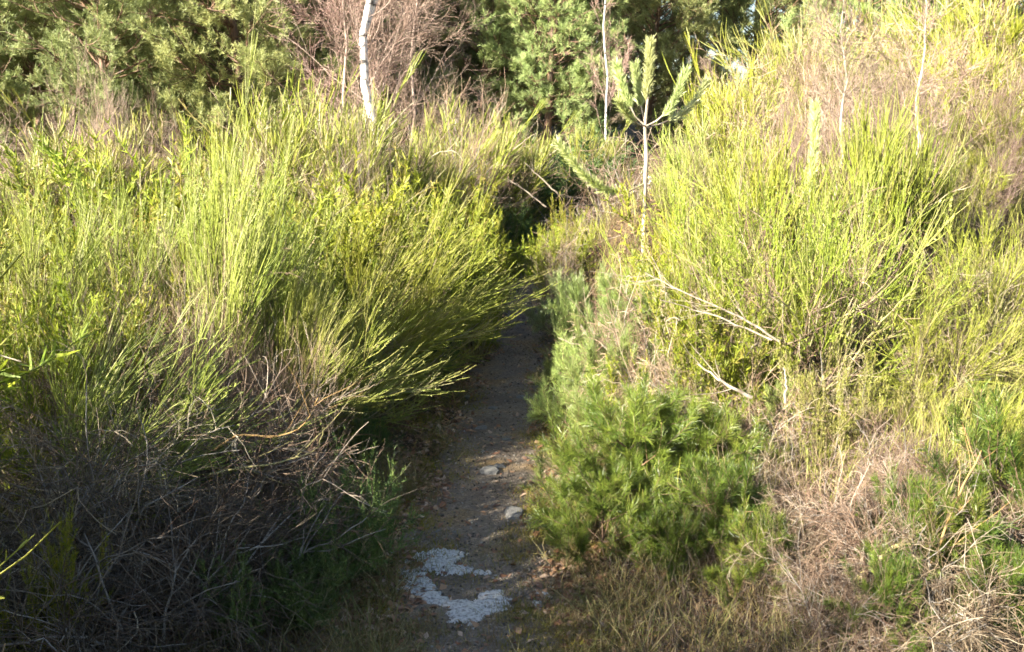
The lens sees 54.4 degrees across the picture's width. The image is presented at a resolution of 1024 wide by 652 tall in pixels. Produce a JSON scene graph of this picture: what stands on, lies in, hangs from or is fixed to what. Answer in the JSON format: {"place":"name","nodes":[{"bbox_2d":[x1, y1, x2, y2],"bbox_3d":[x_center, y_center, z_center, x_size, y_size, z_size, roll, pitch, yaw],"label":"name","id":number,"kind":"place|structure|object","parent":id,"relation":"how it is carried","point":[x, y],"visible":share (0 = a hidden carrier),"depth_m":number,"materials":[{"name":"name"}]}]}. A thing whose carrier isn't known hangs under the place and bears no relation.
{"place":"outdoors","nodes":[
{"label":"outdoors","id":0,"kind":"place"},
{"bbox_2d":[325,247,611,651],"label":"path","id":1,"kind":"structure","parent":0,"point":[491,501],"depth_m":4.30,"materials":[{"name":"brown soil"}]},
{"bbox_2d":[397,566,516,628],"bbox_3d":[-0.251,0.925,3.451,0.540,0.029,0.299,8,15,35],"label":"ice patch","id":2,"kind":"object","parent":1,"relation":"on","point":[461,609],"visible":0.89,"depth_m":3.37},
{"bbox_2d":[0,100,1023,651],"bbox_3d":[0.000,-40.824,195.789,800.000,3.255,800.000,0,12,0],"label":"ground","id":3,"kind":"structure","parent":0,"point":[636,136],"depth_m":7.39,"materials":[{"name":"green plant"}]},
{"bbox_2d":[0,0,66,151],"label":"pine tree","id":4,"kind":"object","parent":3,"relation":"on","point":[7,90],"visible":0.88,"depth_m":23.00,"materials":[{"name":"green plant"}]},
{"bbox_2d":[0,490,113,651],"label":"gorse bush","id":5,"kind":"object","parent":3,"relation":"on","point":[67,530],"visible":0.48,"depth_m":2.79,"materials":[{"name":"green plant"}]},
{"bbox_2d":[0,147,124,464],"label":"broom bush","id":6,"kind":"object","parent":3,"relation":"on","point":[29,282],"visible":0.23,"depth_m":4.33,"materials":[{"name":"green plant"}]},
{"bbox_2d":[0,101,125,307],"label":"broom bush","id":7,"kind":"object","parent":3,"relation":"on","point":[29,164],"visible":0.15,"depth_m":6.84,"materials":[{"name":"green plant"}]},
{"bbox_2d":[0,88,177,251],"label":"broom bush","id":8,"kind":"object","parent":3,"relation":"on","point":[126,165],"visible":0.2,"depth_m":7.40,"materials":[{"name":"green plant"}]},
{"bbox_2d":[0,220,183,509],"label":"gorse bush","id":9,"kind":"object","parent":3,"relation":"on","point":[25,329],"visible":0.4,"depth_m":3.89,"materials":[{"name":"green plant"}]},
{"bbox_2d":[0,0,189,148],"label":"pine tree","id":10,"kind":"object","parent":3,"relation":"on","point":[106,37],"visible":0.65,"depth_m":21.52,"materials":[{"name":"green plant"}]},
{"bbox_2d":[20,110,211,366],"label":"broom bush","id":11,"kind":"object","parent":3,"relation":"on","point":[152,245],"visible":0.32,"depth_m":4.55,"materials":[{"name":"green plant"}]},
{"bbox_2d":[0,231,254,411],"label":"gorse bush","id":12,"kind":"object","parent":3,"relation":"on","point":[136,325],"visible":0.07,"depth_m":4.16,"materials":[{"name":"green plant"}]},
{"bbox_2d":[0,144,262,399],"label":"gorse bush","id":13,"kind":"object","parent":3,"relation":"on","point":[177,206],"visible":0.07,"depth_m":5.24,"materials":[{"name":"green plant"}]},
{"bbox_2d":[0,327,290,651],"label":"dead shrub","id":14,"kind":"object","parent":3,"relation":"on","point":[58,482],"visible":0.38,"depth_m":3.25,"materials":[{"name":"plant"}]},
{"bbox_2d":[18,215,273,486],"bbox_3d":[-1.476,0.157,4.165,0.965,1.236,0.946,-3,12,-15],"label":"bush","id":15,"kind":"object","parent":3,"relation":"on","point":[175,321],"visible":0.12,"depth_m":4.10,"materials":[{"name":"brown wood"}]},
{"bbox_2d":[39,0,260,151],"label":"pine tree","id":16,"kind":"object","parent":3,"relation":"on","point":[144,77],"visible":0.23,"depth_m":23.12,"materials":[{"name":"green plant"}]},
{"bbox_2d":[0,114,327,301],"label":"gorse bush","id":17,"kind":"object","parent":3,"relation":"on","point":[65,170],"visible":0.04,"depth_m":5.86,"materials":[{"name":"green plant"}]},
{"bbox_2d":[0,348,334,651],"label":"dead shrub","id":18,"kind":"object","parent":3,"relation":"on","point":[118,557],"visible":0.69,"depth_m":2.95,"materials":[{"name":"plant"}]},
{"bbox_2d":[0,128,353,328],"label":"gorse bush","id":19,"kind":"object","parent":3,"relation":"on","point":[11,155],"visible":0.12,"depth_m":5.91,"materials":[{"name":"green plant"}]},
{"bbox_2d":[21,282,339,549],"bbox_3d":[-1.292,0.345,3.629,0.950,1.076,0.972,7,14,31],"label":"broom bush","id":20,"kind":"object","parent":3,"relation":"on","point":[114,370],"visible":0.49,"depth_m":3.53,"materials":[{"name":"green plant"}]},
{"bbox_2d":[0,345,385,574],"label":"dead shrub","id":21,"kind":"object","parent":3,"relation":"on","point":[279,456],"visible":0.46,"depth_m":3.63,"materials":[{"name":"plant"}]},
{"bbox_2d":[0,429,434,651],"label":"dead shrub","id":22,"kind":"object","parent":3,"relation":"on","point":[241,537],"visible":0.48,"depth_m":3.05,"materials":[{"name":"plant"}]},
{"bbox_2d":[95,71,341,232],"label":"broom bush","id":23,"kind":"object","parent":3,"relation":"on","point":[181,126],"visible":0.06,"depth_m":8.37,"materials":[{"name":"green plant"}]},
{"bbox_2d":[86,0,359,144],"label":"pine tree","id":24,"kind":"object","parent":3,"relation":"on","point":[167,50],"visible":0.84,"depth_m":21.99,"materials":[{"name":"green plant"}]},
{"bbox_2d":[148,6,310,450],"bbox_3d":[-1.205,-0.312,4.294,0.668,2.180,0.797,2,12,0],"label":"broom bush","id":25,"kind":"object","parent":3,"relation":"on","point":[228,273],"visible":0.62,"depth_m":4.29,"materials":[{"name":"green plant"}]},
{"bbox_2d":[59,138,416,363],"bbox_3d":[-1.422,-0.305,5.628,1.710,1.499,1.665,9,15,37],"label":"gorse bush","id":26,"kind":"object","parent":3,"relation":"on","point":[324,224],"visible":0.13,"depth_m":5.46,"materials":[{"name":"green plant"}]},
{"bbox_2d":[159,277,379,499],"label":"dead shrub","id":27,"kind":"object","parent":3,"relation":"on","point":[252,393],"visible":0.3,"depth_m":4.11,"materials":[{"name":"plant"}]},
{"bbox_2d":[190,530,358,651],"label":"gorse bush","id":28,"kind":"object","parent":3,"relation":"on","point":[301,623],"visible":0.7,"depth_m":3.05,"materials":[{"name":"green plant"}]},
{"bbox_2d":[227,93,356,407],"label":"broom bush","id":29,"kind":"object","parent":3,"relation":"on","point":[301,299],"visible":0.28,"depth_m":4.57,"materials":[{"name":"green plant"}]},
{"bbox_2d":[192,65,393,217],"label":"broom bush","id":30,"kind":"object","parent":3,"relation":"on","point":[305,149],"visible":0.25,"depth_m":7.39,"materials":[{"name":"green plant"}]},
{"bbox_2d":[111,132,488,333],"bbox_3d":[-1.197,-0.428,6.311,2.036,1.586,1.982,9,15,37],"label":"gorse bush","id":31,"kind":"object","parent":3,"relation":"on","point":[355,217],"visible":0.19,"depth_m":5.87,"materials":[{"name":"green plant"}]},
{"bbox_2d":[195,0,405,137],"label":"pine tree","id":32,"kind":"object","parent":3,"relation":"on","point":[302,21],"visible":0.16,"depth_m":24.87,"materials":[{"name":"green plant"}]},
{"bbox_2d":[247,526,359,636],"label":"gorse bush","id":33,"kind":"object","parent":3,"relation":"on","point":[328,589],"visible":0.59,"depth_m":3.16,"materials":[{"name":"green plant"}]},
{"bbox_2d":[204,59,414,261],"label":"bush","id":34,"kind":"object","parent":3,"relation":"on","point":[359,186],"visible":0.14,"depth_m":7.15,"materials":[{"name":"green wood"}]},
{"bbox_2d":[260,204,366,437],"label":"broom bush","id":35,"kind":"object","parent":3,"relation":"on","point":[307,343],"visible":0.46,"depth_m":4.40,"materials":[{"name":"green plant"}]},
{"bbox_2d":[234,47,433,232],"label":"broom bush","id":36,"kind":"object","parent":3,"relation":"on","point":[287,104],"visible":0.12,"depth_m":7.86,"materials":[{"name":"green plant"}]},
{"bbox_2d":[265,0,405,145],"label":"birch tree","id":37,"kind":"object","parent":3,"relation":"on","point":[343,25],"visible":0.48,"depth_m":14.01,"materials":[{"name":"plant"}]},
{"bbox_2d":[249,427,429,583],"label":"gorse bush","id":38,"kind":"object","parent":3,"relation":"on","point":[378,523],"visible":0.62,"depth_m":3.46,"materials":[{"name":"green plant"}]},
{"bbox_2d":[255,250,475,456],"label":"broom bush","id":39,"kind":"object","parent":3,"relation":"on","point":[367,350],"visible":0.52,"depth_m":4.55,"materials":[{"name":"green plant"}]},
{"bbox_2d":[257,0,473,139],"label":"birch tree","id":40,"kind":"object","parent":3,"relation":"on","point":[364,38],"visible":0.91,"depth_m":13.03,"materials":[{"name":"white birch bark"},{"name":"wood"}]},
{"bbox_2d":[298,185,498,386],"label":"gorse bush","id":41,"kind":"object","parent":3,"relation":"on","point":[443,223],"visible":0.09,"depth_m":5.71,"materials":[{"name":"green plant"}]},
{"bbox_2d":[261,143,536,285],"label":"gorse bush","id":42,"kind":"object","parent":3,"relation":"on","point":[418,176],"visible":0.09,"depth_m":6.85,"materials":[{"name":"green plant"}]},
{"bbox_2d":[340,0,501,158],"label":"birch tree","id":43,"kind":"object","parent":3,"relation":"on","point":[412,81],"visible":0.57,"depth_m":14.46,"materials":[{"name":"plant"}]},
{"bbox_2d":[329,186,525,415],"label":"broom bush","id":44,"kind":"object","parent":3,"relation":"on","point":[427,326],"visible":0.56,"depth_m":5.20,"materials":[{"name":"green plant"}]},
{"bbox_2d":[306,158,551,352],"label":"broom bush","id":45,"kind":"object","parent":3,"relation":"on","point":[433,251],"visible":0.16,"depth_m":5.86,"materials":[{"name":"green plant"}]},
{"bbox_2d":[259,480,678,651],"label":"turf","id":46,"kind":"structure","parent":3,"relation":"on","point":[409,627],"depth_m":3.23,"materials":[{"name":"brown plant"}]},
{"bbox_2d":[376,171,561,380],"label":"broom bush","id":47,"kind":"object","parent":3,"relation":"on","point":[476,283],"visible":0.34,"depth_m":5.89,"materials":[{"name":"green plant"}]},
{"bbox_2d":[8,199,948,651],"bbox_3d":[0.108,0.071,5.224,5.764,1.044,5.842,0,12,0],"label":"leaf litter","id":48,"kind":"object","parent":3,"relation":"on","point":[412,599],"visible":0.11,"depth_m":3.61,"materials":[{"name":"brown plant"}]},
{"bbox_2d":[409,86,548,244],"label":"broom bush","id":49,"kind":"object","parent":3,"relation":"on","point":[500,159],"visible":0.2,"depth_m":10.30,"materials":[{"name":"green plant"}]},
{"bbox_2d":[393,0,580,140],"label":"pine tree","id":50,"kind":"object","parent":3,"relation":"on","point":[487,6],"visible":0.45,"depth_m":27.23,"materials":[{"name":"green plant"}]},
{"bbox_2d":[303,335,686,651],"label":"grass","id":51,"kind":"structure","parent":3,"relation":"on","point":[432,518],"depth_m":3.85,"materials":[{"name":"green plant"}]},
{"bbox_2d":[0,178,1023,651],"bbox_3d":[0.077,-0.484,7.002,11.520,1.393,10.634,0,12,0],"label":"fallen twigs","id":52,"kind":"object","parent":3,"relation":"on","point":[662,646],"visible":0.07,"depth_m":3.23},
{"bbox_2d":[0,184,1023,651],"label":"dry grass","id":53,"kind":"structure","parent":3,"relation":"on","point":[596,646],"depth_m":3.29,"materials":[{"name":"beige plant"}]},
{"bbox_2d":[0,130,1023,558],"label":"undergrowth","id":54,"kind":"object","parent":3,"relation":"on","point":[886,400],"visible":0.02,"depth_m":4.43,"materials":[{"name":"plant"}]},
{"bbox_2d":[465,102,577,240],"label":"broom bush","id":55,"kind":"object","parent":3,"relation":"on","point":[540,162],"visible":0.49,"depth_m":10.91,"materials":[{"name":"green plant"}]},
{"bbox_2d":[435,118,643,241],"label":"gorse bush","id":56,"kind":"object","parent":3,"relation":"on","point":[575,177],"visible":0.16,"depth_m":11.56,"materials":[{"name":"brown plant"}]},
{"bbox_2d":[443,0,642,152],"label":"pine tree","id":57,"kind":"object","parent":3,"relation":"on","point":[577,74],"visible":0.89,"depth_m":25.71,"materials":[{"name":"green plant"}]},
{"bbox_2d":[512,205,601,297],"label":"gorse bush","id":58,"kind":"object","parent":3,"relation":"on","point":[534,252],"visible":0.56,"depth_m":7.59,"materials":[{"name":"green plant"}]},
{"bbox_2d":[523,328,615,426],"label":"young pine","id":59,"kind":"object","parent":3,"relation":"on","point":[547,397],"visible":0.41,"depth_m":5.17,"materials":[{"name":"green plant"}]},
{"bbox_2d":[505,124,677,263],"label":"dead shrub","id":60,"kind":"object","parent":3,"relation":"on","point":[614,197],"visible":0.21,"depth_m":10.19,"materials":[{"name":"brown plant"}]},
{"bbox_2d":[536,430,693,566],"bbox_3d":[0.373,0.649,3.728,0.592,0.493,0.655,-1,12,-3],"label":"young pine","id":61,"kind":"object","parent":3,"relation":"on","point":[612,491],"visible":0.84,"depth_m":3.64,"materials":[{"name":"green plant"}]},
{"bbox_2d":[559,299,674,446],"bbox_3d":[0.517,0.259,4.877,0.636,0.794,0.704,-2,12,-8],"label":"young pine","id":62,"kind":"object","parent":3,"relation":"on","point":[590,345],"visible":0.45,"depth_m":4.76,"materials":[{"name":"green plant"}]},
{"bbox_2d":[549,34,711,329],"bbox_3d":[0.808,-0.804,6.406,1.268,2.094,0.418,-5,13,-23],"label":"young pine","id":63,"kind":"object","parent":3,"relation":"on","point":[621,97],"visible":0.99,"depth_m":6.28,"materials":[{"name":"green plant"}]},
{"bbox_2d":[517,365,776,569],"bbox_3d":[0.476,0.544,3.882,0.850,0.755,0.876,-4,13,-19],"label":"young pine","id":64,"kind":"object","parent":3,"relation":"on","point":[607,429],"visible":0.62,"depth_m":3.87,"materials":[{"name":"green plant"}]},
{"bbox_2d":[598,496,719,594],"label":"young pine","id":65,"kind":"object","parent":3,"relation":"on","point":[653,520],"visible":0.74,"depth_m":3.51,"materials":[{"name":"green plant"}]},
{"bbox_2d":[592,0,744,147],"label":"pine tree","id":66,"kind":"object","parent":3,"relation":"on","point":[686,11],"visible":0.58,"depth_m":29.06,"materials":[{"name":"green plant"}]},
{"bbox_2d":[556,250,817,477],"bbox_3d":[0.831,0.369,4.810,1.414,1.407,1.076,3,12,14],"label":"dead shrub","id":67,"kind":"object","parent":3,"relation":"on","point":[644,339],"visible":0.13,"depth_m":4.91,"materials":[{"name":"brown plant"}]},
{"bbox_2d":[603,386,792,519],"bbox_3d":[0.732,0.508,4.032,0.826,0.621,0.745,7,14,29],"label":"young pine","id":68,"kind":"object","parent":3,"relation":"on","point":[732,428],"visible":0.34,"depth_m":3.91,"materials":[{"name":"green plant"}]},
{"bbox_2d":[584,289,843,486],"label":"dead shrub","id":69,"kind":"object","parent":3,"relation":"on","point":[660,362],"visible":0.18,"depth_m":4.48,"materials":[{"name":"brown plant"}]},
{"bbox_2d":[630,448,809,577],"bbox_3d":[0.772,0.656,3.586,0.670,0.516,0.641,4,12,17],"label":"young pine","id":70,"kind":"object","parent":3,"relation":"on","point":[716,490],"visible":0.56,"depth_m":3.52,"materials":[{"name":"green plant"}]},
{"bbox_2d":[619,229,829,442],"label":"gorse bush","id":71,"kind":"object","parent":3,"relation":"on","point":[717,354],"visible":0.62,"depth_m":4.41,"materials":[{"name":"green plant"}]},
{"bbox_2d":[601,171,856,367],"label":"gorse bush","id":72,"kind":"object","parent":3,"relation":"on","point":[625,192],"visible":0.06,"depth_m":5.87,"materials":[{"name":"green plant"}]},
{"bbox_2d":[664,21,817,240],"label":"broom bush","id":73,"kind":"object","parent":3,"relation":"on","point":[739,103],"visible":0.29,"depth_m":8.78,"materials":[{"name":"green plant"}]},
{"bbox_2d":[673,0,846,100],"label":"pine tree","id":74,"kind":"object","parent":3,"relation":"on","point":[732,16],"visible":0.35,"depth_m":31.46,"materials":[{"name":"green plant"}]},
{"bbox_2d":[595,133,934,409],"bbox_3d":[1.229,-0.222,5.044,1.629,1.476,1.400,2,12,8],"label":"broom bush","id":75,"kind":"object","parent":3,"relation":"on","point":[681,211],"visible":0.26,"depth_m":4.96,"materials":[{"name":"green plant"}]},
{"bbox_2d":[655,95,876,307],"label":"broom bush","id":76,"kind":"object","parent":3,"relation":"on","point":[774,173],"visible":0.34,"depth_m":5.66,"materials":[{"name":"green plant"}]},
{"bbox_2d":[702,491,831,611],"bbox_3d":[0.825,0.758,3.241,0.420,0.412,0.435,5,13,24],"label":"young pine","id":77,"kind":"object","parent":3,"relation":"on","point":[746,534],"visible":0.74,"depth_m":3.22,"materials":[{"name":"green plant"}]},
{"bbox_2d":[650,320,885,513],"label":"dead shrub","id":78,"kind":"object","parent":3,"relation":"on","point":[779,426],"visible":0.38,"depth_m":4.06,"materials":[{"name":"brown plant"}]},
{"bbox_2d":[715,455,882,621],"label":"dead shrub","id":79,"kind":"object","parent":3,"relation":"on","point":[793,554],"visible":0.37,"depth_m":3.24,"materials":[{"name":"brown plant"}]},
{"bbox_2d":[688,0,913,147],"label":"broom bush","id":80,"kind":"object","parent":3,"relation":"on","point":[777,46],"visible":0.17,"depth_m":10.14,"materials":[{"name":"green plant"}]},
{"bbox_2d":[654,137,991,413],"bbox_3d":[1.362,-0.147,4.584,1.385,1.419,1.611,7,14,32],"label":"broom bush","id":81,"kind":"object","parent":3,"relation":"on","point":[855,306],"visible":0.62,"depth_m":4.50,"materials":[{"name":"green plant"}]},
{"bbox_2d":[766,321,898,483],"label":"gorse bush","id":82,"kind":"object","parent":3,"relation":"on","point":[842,417],"visible":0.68,"depth_m":4.00,"materials":[{"name":"green plant"}]},
{"bbox_2d":[740,0,928,189],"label":"bare shrub","id":83,"kind":"object","parent":3,"relation":"on","point":[807,68],"visible":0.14,"depth_m":7.29,"materials":[{"name":"beige plant"}]},
{"bbox_2d":[739,496,944,651],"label":"dead shrub","id":84,"kind":"object","parent":3,"relation":"on","point":[817,610],"visible":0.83,"depth_m":2.98,"materials":[{"name":"brown plant"}]},
{"bbox_2d":[768,0,917,233],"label":"birch sapling","id":85,"kind":"object","parent":3,"relation":"on","point":[843,50],"visible":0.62,"depth_m":6.38,"materials":[{"name":"brown plant"}]},
{"bbox_2d":[799,2,932,221],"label":"bare shrub","id":86,"kind":"object","parent":3,"relation":"on","point":[876,102],"visible":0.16,"depth_m":6.56,"materials":[{"name":"beige plant"}]},
{"bbox_2d":[768,0,975,102],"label":"bush","id":87,"kind":"object","parent":3,"relation":"on","point":[866,3],"visible":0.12,"depth_m":25.44,"materials":[{"name":"green plant"}]},
{"bbox_2d":[767,393,993,616],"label":"dead shrub","id":88,"kind":"object","parent":3,"relation":"on","point":[868,496],"visible":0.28,"depth_m":3.37,"materials":[{"name":"brown plant"}]},
{"bbox_2d":[813,362,958,496],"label":"dead shrub","id":89,"kind":"object","parent":3,"relation":"on","point":[868,430],"visible":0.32,"depth_m":3.88,"materials":[{"name":"brown plant"}]},
{"bbox_2d":[764,440,1023,651],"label":"dead shrub","id":90,"kind":"object","parent":3,"relation":"on","point":[856,542],"visible":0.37,"depth_m":3.23,"materials":[{"name":"brown plant"}]},
{"bbox_2d":[797,61,992,335],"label":"broom bush","id":91,"kind":"object","parent":3,"relation":"on","point":[861,142],"visible":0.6,"depth_m":5.45,"materials":[{"name":"green plant"}]},
{"bbox_2d":[821,526,977,651],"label":"young pine","id":92,"kind":"object","parent":3,"relation":"on","point":[889,575],"visible":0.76,"depth_m":2.93,"materials":[{"name":"green plant"}]},
{"bbox_2d":[790,458,1023,651],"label":"dead shrub","id":93,"kind":"object","parent":3,"relation":"on","point":[978,623],"visible":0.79,"depth_m":2.83,"materials":[{"name":"beige plant"}]},
{"bbox_2d":[848,458,973,584],"bbox_3d":[1.327,0.692,3.277,0.431,0.493,0.447,5,13,24],"label":"young pine","id":94,"kind":"object","parent":3,"relation":"on","point":[893,505],"visible":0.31,"depth_m":3.26,"materials":[{"name":"green plant"}]},
{"bbox_2d":[834,108,998,311],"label":"broom bush","id":95,"kind":"object","parent":3,"relation":"on","point":[950,183],"visible":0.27,"depth_m":5.65,"materials":[{"name":"green plant"}]},
{"bbox_2d":[833,0,1018,263],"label":"birch sapling","id":96,"kind":"object","parent":3,"relation":"on","point":[924,17],"visible":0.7,"depth_m":6.06,"materials":[{"name":"brown plant"}]},
{"bbox_2d":[843,250,1023,429],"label":"broom bush","id":97,"kind":"object","parent":3,"relation":"on","point":[920,347],"visible":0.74,"depth_m":4.32,"materials":[{"name":"green plant"}]},
{"bbox_2d":[859,0,1023,105],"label":"broom bush","id":98,"kind":"object","parent":3,"relation":"on","point":[1011,37],"visible":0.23,"depth_m":10.03,"materials":[{"name":"green plant"}]},
{"bbox_2d":[868,471,1023,624],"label":"young pine","id":99,"kind":"object","parent":3,"relation":"on","point":[977,505],"visible":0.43,"depth_m":3.15,"materials":[{"name":"green plant"}]},
{"bbox_2d":[873,195,1023,363],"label":"broom bush","id":100,"kind":"object","parent":3,"relation":"on","point":[997,291],"visible":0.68,"depth_m":4.92,"materials":[{"name":"green plant"}]},
{"bbox_2d":[895,373,1023,585],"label":"young pine","id":101,"kind":"object","parent":3,"relation":"on","point":[990,440],"visible":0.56,"depth_m":3.33,"materials":[{"name":"green plant"}]},
{"bbox_2d":[898,11,1023,195],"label":"broom bush","id":102,"kind":"object","parent":3,"relation":"on","point":[991,81],"visible":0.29,"depth_m":8.44,"materials":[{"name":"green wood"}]},
{"bbox_2d":[917,537,1023,651],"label":"young pine","id":103,"kind":"object","parent":3,"relation":"on","point":[1016,562],"visible":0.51,"depth_m":2.91,"materials":[{"name":"green plant"}]},
{"bbox_2d":[929,72,1023,218],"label":"broom bush","id":104,"kind":"object","parent":3,"relation":"on","point":[991,137],"visible":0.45,"depth_m":7.00,"materials":[{"name":"plant"}]},
{"bbox_2d":[929,126,1023,240],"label":"broom bush","id":105,"kind":"object","parent":3,"relation":"on","point":[977,193],"visible":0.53,"depth_m":6.55,"materials":[{"name":"plant"}]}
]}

